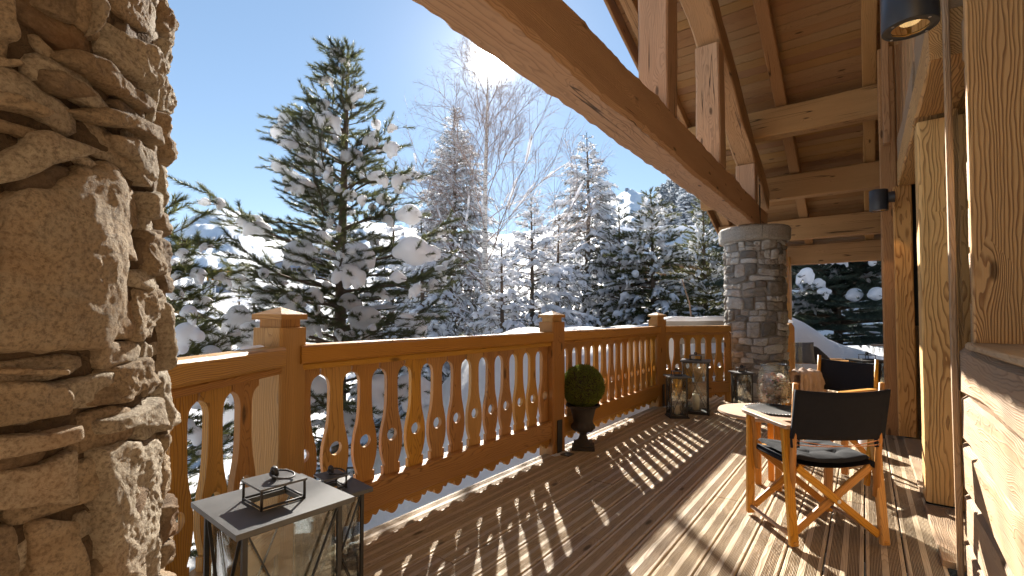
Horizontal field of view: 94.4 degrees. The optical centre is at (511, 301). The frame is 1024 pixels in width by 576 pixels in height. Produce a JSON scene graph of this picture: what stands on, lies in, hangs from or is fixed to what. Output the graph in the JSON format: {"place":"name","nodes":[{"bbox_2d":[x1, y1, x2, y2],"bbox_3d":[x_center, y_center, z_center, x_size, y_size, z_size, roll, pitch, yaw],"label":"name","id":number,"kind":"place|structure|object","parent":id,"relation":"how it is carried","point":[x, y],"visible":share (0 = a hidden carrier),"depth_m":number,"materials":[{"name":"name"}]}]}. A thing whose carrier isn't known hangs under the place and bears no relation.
{"place":"outdoors","nodes":[
{"label":"outdoors","id":0,"kind":"place"},
{"bbox_2d":[165,189,652,282],"bbox_3d":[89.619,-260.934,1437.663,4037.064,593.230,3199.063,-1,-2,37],"label":"snowy mountain","id":1,"kind":"structure","parent":0,"point":[631,198],"depth_m":1664.68,"materials":[{"name":"white snow"}]},
{"bbox_2d":[166,0,670,237],"label":"sky","id":2,"kind":"structure","parent":0,"point":[234,61],"materials":[{"name":"blue"}]},
{"bbox_2d":[167,232,965,575],"bbox_3d":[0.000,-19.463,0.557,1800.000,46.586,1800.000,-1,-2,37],"label":"snow ground","id":3,"kind":"structure","parent":0,"point":[805,334],"depth_m":7.73,"materials":[{"name":"white snow"}]},
{"bbox_2d":[184,276,196,296],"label":"distant conifer","id":4,"kind":"object","parent":3,"relation":"on","point":[189,280],"visible":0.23,"depth_m":100.88,"materials":[{"name":"white"}]},
{"bbox_2d":[175,300,231,347],"bbox_3d":[-22.700,1.874,33.786,4.600,4.000,5.500,0,-2,-14],"label":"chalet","id":5,"kind":"object","parent":3,"relation":"on","point":[199,312],"visible":0.06,"depth_m":32.12,"materials":[{"name":"white wood"}]},
{"bbox_2d":[164,191,246,563],"bbox_3d":[-4.606,0.909,6.262,3.848,5.744,2.912,-1,-2,37],"label":"pine tree","id":6,"kind":"object","parent":3,"relation":"on","point":[190,333],"visible":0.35,"depth_m":6.07,"materials":[{"name":"green plant"}]},
{"bbox_2d":[202,280,230,292],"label":"chalet","id":7,"kind":"object","parent":3,"relation":"on","point":[217,288],"visible":0.16,"depth_m":138.00,"materials":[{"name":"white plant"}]},
{"bbox_2d":[229,264,248,350],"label":"spruce tree","id":8,"kind":"object","parent":3,"relation":"on","point":[238,301],"visible":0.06,"depth_m":29.79,"materials":[{"name":"white plant"}]},
{"bbox_2d":[223,279,264,431],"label":"spruce tree","id":9,"kind":"object","parent":3,"relation":"on","point":[248,305],"visible":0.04,"depth_m":14.90,"materials":[{"name":"white plant"}]},
{"bbox_2d":[274,259,282,267],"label":"chalet","id":10,"kind":"object","parent":3,"relation":"on","point":[278,263],"visible":0.15,"depth_m":147.35,"materials":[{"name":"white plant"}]},
{"bbox_2d":[287,265,305,272],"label":"chalet","id":11,"kind":"object","parent":3,"relation":"on","point":[292,267],"visible":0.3,"depth_m":147.38,"materials":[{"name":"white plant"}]},
{"bbox_2d":[301,285,312,311],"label":"distant conifer","id":12,"kind":"object","parent":3,"relation":"on","point":[311,308],"visible":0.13,"depth_m":90.08,"materials":[{"name":"white"}]},
{"bbox_2d":[307,265,329,279],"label":"chalet","id":13,"kind":"object","parent":3,"relation":"on","point":[311,270],"visible":0.2,"depth_m":147.38,"materials":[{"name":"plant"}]},
{"bbox_2d":[168,35,475,479],"bbox_3d":[-3.367,-0.876,8.614,5.287,8.130,5.146,-1,-2,37],"label":"pine tree","id":14,"kind":"object","parent":3,"relation":"on","point":[354,262],"visible":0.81,"depth_m":7.91,"materials":[{"name":"green plant"}]},
{"bbox_2d":[346,197,419,402],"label":"spruce tree","id":15,"kind":"object","parent":3,"relation":"on","point":[392,267],"visible":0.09,"depth_m":18.77,"materials":[{"name":"white plant"}]},
{"bbox_2d":[373,220,465,445],"bbox_3d":[-2.776,1.122,14.876,4.465,7.504,4.201,-1,-2,37],"label":"spruce tree","id":16,"kind":"object","parent":3,"relation":"on","point":[439,329],"visible":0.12,"depth_m":14.73,"materials":[{"name":"white plant"}]},
{"bbox_2d":[387,104,518,377],"bbox_3d":[-2.970,-2.163,24.358,9.110,15.882,9.218,-1,-2,37],"label":"spruce tree","id":17,"kind":"object","parent":3,"relation":"on","point":[467,246],"visible":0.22,"depth_m":23.34,"materials":[{"name":"white plant"}]},
{"bbox_2d":[365,35,615,336],"bbox_3d":[-1.097,-3.224,16.857,10.069,14.630,9.828,1,-2,-38],"label":"birch tree","id":18,"kind":"object","parent":3,"relation":"on","point":[484,247],"visible":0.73,"depth_m":16.64,"materials":[{"name":"white plant"}]},
{"bbox_2d":[450,234,537,372],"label":"spruce tree","id":19,"kind":"object","parent":3,"relation":"on","point":[501,324],"visible":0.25,"depth_m":13.34,"materials":[{"name":"white plant"}]},
{"bbox_2d":[473,198,595,333],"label":"spruce tree","id":20,"kind":"object","parent":3,"relation":"on","point":[559,272],"visible":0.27,"depth_m":15.70,"materials":[{"name":"white plant"}]},
{"bbox_2d":[525,212,600,326],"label":"spruce tree","id":21,"kind":"object","parent":3,"relation":"on","point":[573,286],"visible":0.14,"depth_m":17.82,"materials":[{"name":"white plant"}]},
{"bbox_2d":[526,130,640,327],"bbox_3d":[3.525,-0.586,23.389,9.848,15.606,9.161,-1,-2,37],"label":"spruce tree","id":22,"kind":"object","parent":3,"relation":"on","point":[589,248],"visible":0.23,"depth_m":22.50,"materials":[{"name":"white plant"}]},
{"bbox_2d":[580,205,666,326],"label":"pine tree","id":23,"kind":"object","parent":3,"relation":"on","point":[608,249],"visible":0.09,"depth_m":19.74,"materials":[{"name":"white plant"}]},
{"bbox_2d":[592,185,723,327],"bbox_3d":[5.644,-0.761,19.230,6.135,7.939,6.018,-1,-2,19],"label":"pine tree","id":24,"kind":"object","parent":3,"relation":"on","point":[667,299],"visible":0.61,"depth_m":18.43,"materials":[{"name":"green plant"}]},
{"bbox_2d":[652,186,666,224],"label":"distant conifer","id":25,"kind":"object","parent":3,"relation":"on","point":[660,189],"visible":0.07,"depth_m":57.76,"materials":[{"name":"white"}]},
{"bbox_2d":[656,183,673,225],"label":"distant conifer","id":26,"kind":"object","parent":3,"relation":"on","point":[665,193],"visible":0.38,"depth_m":56.59,"materials":[{"name":"white"}]},
{"bbox_2d":[614,225,718,281],"bbox_3d":[12.805,-4.390,42.032,8.900,4.650,9.800,0,-2,7],"label":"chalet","id":27,"kind":"object","parent":3,"relation":"on","point":[678,240],"visible":0.05,"depth_m":39.46,"materials":[{"name":"white wood"}]},
{"bbox_2d":[665,179,680,224],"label":"distant conifer","id":28,"kind":"object","parent":3,"relation":"on","point":[671,191],"visible":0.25,"depth_m":57.75,"materials":[{"name":"white"}]},
{"bbox_2d":[670,182,678,203],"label":"distant conifer","id":29,"kind":"object","parent":3,"relation":"on","point":[676,186],"visible":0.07,"depth_m":61.94,"materials":[{"name":"white"}]},
{"bbox_2d":[672,193,684,223],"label":"distant conifer","id":30,"kind":"object","parent":3,"relation":"on","point":[675,221],"visible":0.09,"depth_m":53.69,"materials":[{"name":"white"}]},
{"bbox_2d":[673,187,695,225],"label":"distant conifer","id":31,"kind":"object","parent":3,"relation":"on","point":[682,197],"visible":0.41,"depth_m":50.74,"materials":[{"name":"white"}]},
{"bbox_2d":[647,316,724,377],"bbox_3d":[3.417,1.181,8.773,2.216,1.841,0.417,1,-2,-27],"label":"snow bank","id":32,"kind":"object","parent":3,"relation":"on","point":[696,321],"visible":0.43,"depth_m":8.70,"materials":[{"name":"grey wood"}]},
{"bbox_2d":[681,278,691,316],"bbox_3d":[4.074,0.035,10.978,0.279,1.165,0.068,0,-2,-9],"label":"leaning stem","id":33,"kind":"object","parent":3,"relation":"on","point":[687,299],"visible":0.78,"depth_m":10.96,"materials":[{"name":"brown plant"}]},
{"bbox_2d":[662,198,725,316],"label":"pine tree","id":34,"kind":"object","parent":3,"relation":"on","point":[704,271],"visible":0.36,"depth_m":18.50,"materials":[{"name":"green plant"}]},
{"bbox_2d":[680,193,710,229],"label":"distant conifer","id":35,"kind":"object","parent":3,"relation":"on","point":[698,205],"visible":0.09,"depth_m":50.71,"materials":[{"name":"white"}]},
{"bbox_2d":[703,243,882,348],"bbox_3d":[11.230,-2.335,16.522,8.749,8.461,8.357,0,-2,16],"label":"pine tree","id":36,"kind":"object","parent":3,"relation":"on","point":[841,283],"visible":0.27,"depth_m":14.93,"materials":[{"name":"green plant"}]},
{"bbox_2d":[871,344,882,352],"bbox_3d":[9.476,1.377,12.168,0.420,0.556,0.425,-1,-2,37],"label":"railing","id":37,"kind":"object","parent":3,"relation":"on","point":[877,345],"visible":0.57,"depth_m":12.14,"materials":[{"name":"brown wood"}]},
{"bbox_2d":[877,0,1023,575],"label":"chalet house","id":38,"kind":"structure","parent":3,"relation":"on","point":[950,94],"depth_m":2.35,"materials":[{"name":"brown wood"}]},
{"bbox_2d":[290,376,949,575],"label":"deck","id":39,"kind":"structure","parent":38,"relation":"attached to","point":[654,491],"depth_m":2.89,"materials":[{"name":"brown wood"}]},
{"bbox_2d":[0,0,180,575],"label":"stone pillar","id":40,"kind":"structure","parent":39,"relation":"on","point":[90,416],"depth_m":0.74,"materials":[{"name":"stone"}]},
{"bbox_2d":[191,466,354,575],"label":"lantern","id":41,"kind":"object","parent":39,"relation":"on","point":[312,512],"visible":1,"depth_m":1.46,"materials":[{"name":"black metal"}]},
{"bbox_2d":[252,307,307,575],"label":"railing post","id":42,"kind":"object","parent":39,"relation":"attached to","point":[278,408],"visible":0.73,"depth_m":2.27,"materials":[{"name":"brown wood"}]},
{"bbox_2d":[164,347,286,575],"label":"balcony railing","id":43,"kind":"object","parent":42,"relation":"attached to","point":[209,383],"visible":0.32,"depth_m":1.80,"materials":[{"name":"brown wood"}]},
{"bbox_2d":[240,345,263,348],"bbox_3d":[-1.197,0.208,2.188,0.065,0.013,0.136,0,-2,1],"label":"snow patch","id":44,"kind":"object","parent":43,"relation":"on","point":[251,347],"visible":0.94,"depth_m":2.15,"materials":[{"name":"white snow"}]},
{"bbox_2d":[300,332,553,536],"bbox_3d":[-0.387,0.762,3.327,0.128,1.037,2.462,-1,-2,37],"label":"balcony railing","id":45,"kind":"object","parent":42,"relation":"attached to","point":[393,484],"visible":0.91,"depth_m":3.06,"materials":[{"name":"brown wood"}]},
{"bbox_2d":[313,465,372,575],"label":"lantern","id":46,"kind":"object","parent":39,"relation":"on","point":[352,544],"visible":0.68,"depth_m":2.06,"materials":[{"name":"black metal"}]},
{"bbox_2d":[538,311,564,454],"bbox_3d":[0.368,0.880,4.358,0.176,1.591,0.176,-2,-2,45],"label":"railing post","id":47,"kind":"object","parent":39,"relation":"attached to","point":[552,322],"visible":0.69,"depth_m":4.29,"materials":[{"name":"brown wood"}]},
{"bbox_2d":[557,419,573,456],"bbox_3d":[0.484,1.220,4.262,0.120,0.300,0.100,-1,-2,37],"label":"post bracket","id":48,"kind":"object","parent":47,"relation":"attached to","point":[559,436],"visible":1,"depth_m":4.28,"materials":[{"name":"black metal"}]},
{"bbox_2d":[551,450,569,455],"bbox_3d":[0.443,1.367,4.294,0.067,0.012,0.241,-1,-2,41],"label":"snow patch","id":49,"kind":"object","parent":39,"relation":"on","point":[556,454],"visible":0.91,"depth_m":4.25,"materials":[{"name":"white snow"}]},
{"bbox_2d":[565,364,605,451],"bbox_3d":[0.670,0.980,4.461,0.422,0.792,0.421,-1,-2,37],"label":"potted topiary","id":50,"kind":"object","parent":39,"relation":"on","point":[585,387],"visible":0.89,"depth_m":4.36,"materials":[{"name":"plant"}]},
{"bbox_2d":[648,312,666,407],"bbox_3d":[2.027,0.944,6.595,0.176,1.591,0.176,1,-2,-31],"label":"railing post","id":51,"kind":"object","parent":39,"relation":"attached to","point":[657,318],"visible":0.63,"depth_m":6.52,"materials":[{"name":"brown wood"}]},
{"bbox_2d":[564,326,660,437],"bbox_3d":[1.198,0.823,5.456,0.127,1.038,2.681,-1,-2,37],"label":"balcony railing","id":52,"kind":"object","parent":51,"relation":"attached to","point":[638,393],"visible":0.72,"depth_m":5.49,"materials":[{"name":"brown wood"}]},
{"bbox_2d":[665,325,730,399],"bbox_3d":[2.614,0.861,6.754,1.135,1.036,0.128,0,-2,-17],"label":"balcony railing","id":53,"kind":"object","parent":51,"relation":"attached to","point":[719,386],"visible":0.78,"depth_m":6.75,"materials":[{"name":"brown wood"}]},
{"bbox_2d":[662,384,673,406],"bbox_3d":[2.134,1.284,6.480,0.120,0.300,0.100,-1,-2,37],"label":"post bracket","id":54,"kind":"object","parent":39,"relation":"on","point":[663,392],"visible":0.79,"depth_m":6.49,"materials":[{"name":"black metal"}]},
{"bbox_2d":[663,368,690,418],"bbox_3d":[2.032,1.115,5.844,0.259,0.601,0.259,0,-2,3],"label":"lantern","id":55,"kind":"object","parent":39,"relation":"on","point":[676,413],"visible":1,"depth_m":5.81,"materials":[{"name":"black metal"}]},
{"bbox_2d":[680,352,710,415],"bbox_3d":[2.375,1.037,6.120,0.354,0.774,0.354,-1,-2,25],"label":"lantern","id":56,"kind":"object","parent":39,"relation":"on","point":[695,409],"visible":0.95,"depth_m":6.05,"materials":[{"name":"black metal"}]},
{"bbox_2d":[724,332,731,401],"bbox_3d":[3.158,0.949,6.925,0.084,1.000,0.124,-1,-2,37],"label":"rail end post","id":57,"kind":"object","parent":39,"relation":"on","point":[727,356],"visible":0.84,"depth_m":6.88,"materials":[{"name":"brown wood"}]},
{"bbox_2d":[728,365,755,403],"bbox_3d":[3.015,1.126,6.212,0.259,0.601,0.259,0,-2,7],"label":"lantern","id":58,"kind":"object","parent":39,"relation":"on","point":[735,387],"visible":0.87,"depth_m":6.18,"materials":[{"name":"black metal"}]},
{"bbox_2d":[718,223,790,401],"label":"stone pillar","id":59,"kind":"structure","parent":39,"relation":"on","point":[756,318],"depth_m":6.96,"materials":[{"name":"stone"}]},
{"bbox_2d":[412,0,769,225],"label":"roof truss","id":60,"kind":"object","parent":59,"relation":"on","point":[562,52],"visible":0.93,"depth_m":3.93,"materials":[{"name":"brown wood"}]},
{"bbox_2d":[718,403,790,491],"bbox_3d":[1.865,1.078,3.482,0.644,0.545,0.644,-1,-2,37],"label":"side table","id":61,"kind":"object","parent":39,"relation":"on","point":[733,410],"visible":0.34,"depth_m":3.50,"materials":[{"name":"brown wood"}]},
{"bbox_2d":[744,403,791,415],"bbox_3d":[1.956,0.796,3.496,0.441,0.018,0.441,-1,-2,37],"label":"tray","id":62,"kind":"object","parent":61,"relation":"on","point":[775,409],"visible":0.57,"depth_m":3.56,"materials":[{"name":"black metal"}]},
{"bbox_2d":[758,363,791,403],"bbox_3d":[2.094,0.650,3.785,0.256,0.304,0.256,-1,-2,37],"label":"glass vase","id":63,"kind":"object","parent":62,"relation":"on","point":[770,365],"visible":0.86,"depth_m":3.75,"materials":[{"name":"clear glass"}]},
{"bbox_2d":[758,372,791,404],"bbox_3d":[2.096,0.692,3.785,0.246,0.249,0.236,-1,-2,37],"label":"dried arrangement","id":64,"kind":"object","parent":63,"relation":"in","point":[774,387],"visible":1,"depth_m":3.74,"materials":[{"name":"brown plant"}]},
{"bbox_2d":[785,243,791,323],"bbox_3d":[5.706,0.142,9.921,0.194,2.784,0.955,-1,-2,37],"label":"porch post","id":65,"kind":"object","parent":39,"relation":"on","point":[789,290],"visible":0.24,"depth_m":10.11,"materials":[{"name":"brown wood"}]},
{"bbox_2d":[787,324,794,372],"bbox_3d":[5.029,0.947,8.580,0.180,1.098,0.070,0,-2,-15],"label":"rail end","id":66,"kind":"object","parent":39,"relation":"on","point":[791,345],"visible":0.47,"depth_m":8.55,"materials":[{"name":"brown wood"}]},
{"bbox_2d":[742,382,890,546],"bbox_3d":[1.754,0.881,2.778,0.558,0.875,0.573,0,-2,-1],"label":"folding chair","id":67,"kind":"object","parent":39,"relation":"on","point":[821,422],"visible":1,"depth_m":2.56,"materials":[{"name":"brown wood"}]},
{"bbox_2d":[795,358,848,363],"bbox_3d":[5.976,1.344,9.569,1.500,0.360,0.600,0,-2,8],"label":"garden bench","id":68,"kind":"object","parent":39,"relation":"on","point":[839,359],"visible":0.03,"depth_m":9.33,"materials":[{"name":"brown wood"}]},
{"bbox_2d":[795,342,815,363],"bbox_3d":[5.649,0.996,9.279,0.480,0.480,0.153,-1,-35,25],"label":"cushion","id":69,"kind":"object","parent":68,"relation":"on","point":[804,352],"visible":0.72,"depth_m":9.19,"materials":[{"name":"grey fabric"}]},
{"bbox_2d":[812,346,829,363],"bbox_3d":[5.946,1.047,9.328,0.500,0.153,0.500,0,36,-15],"label":"cushion","id":70,"kind":"object","parent":68,"relation":"on","point":[817,351],"visible":0.36,"depth_m":9.24,"materials":[{"name":"fabric"}]},
{"bbox_2d":[782,355,882,474],"bbox_3d":[2.694,0.917,4.019,0.573,0.875,0.560,1,-2,-23],"label":"folding chair","id":71,"kind":"object","parent":39,"relation":"on","point":[843,377],"visible":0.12,"depth_m":4.10,"materials":[{"name":"black fabric"}]},
{"bbox_2d":[786,367,827,403],"bbox_3d":[2.644,0.802,4.275,0.430,0.423,0.190,1,-2,-23],"label":"blanket","id":72,"kind":"object","parent":71,"relation":"on","point":[810,379],"visible":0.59,"depth_m":4.24,"materials":[{"name":"beige fabric"}]},
{"bbox_2d":[845,352,883,382],"bbox_3d":[4.632,1.038,6.174,0.334,0.774,0.334,0,-2,1],"label":"lantern","id":73,"kind":"object","parent":39,"relation":"on","point":[863,360],"visible":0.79,"depth_m":6.12,"materials":[{"name":"black metal"}]},
{"bbox_2d":[603,0,893,265],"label":"porch roof","id":74,"kind":"structure","parent":38,"relation":"attached to","point":[807,71],"depth_m":6.76,"materials":[{"name":"brown wood"}]},
{"bbox_2d":[869,188,894,211],"bbox_3d":[3.698,-1.014,4.738,0.206,0.207,0.156,-1,-2,37],"label":"wall spotlight","id":75,"kind":"object","parent":38,"relation":"attached to","point":[880,200],"depth_m":4.69,"materials":[{"name":"metal"}]},
{"bbox_2d":[880,0,940,41],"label":"wall spotlight","id":76,"kind":"object","parent":38,"relation":"attached to","point":[901,20],"depth_m":1.59,"materials":[{"name":"metal"}]},
{"bbox_2d":[858,440,866,449],"bbox_3d":[3.241,1.292,4.300,0.170,0.160,0.170,-1,-2,37],"label":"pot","id":77,"kind":"object","parent":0,"point":[862,442],"visible":0.12,"depth_m":4.27,"materials":[{"name":"white ceramic"}]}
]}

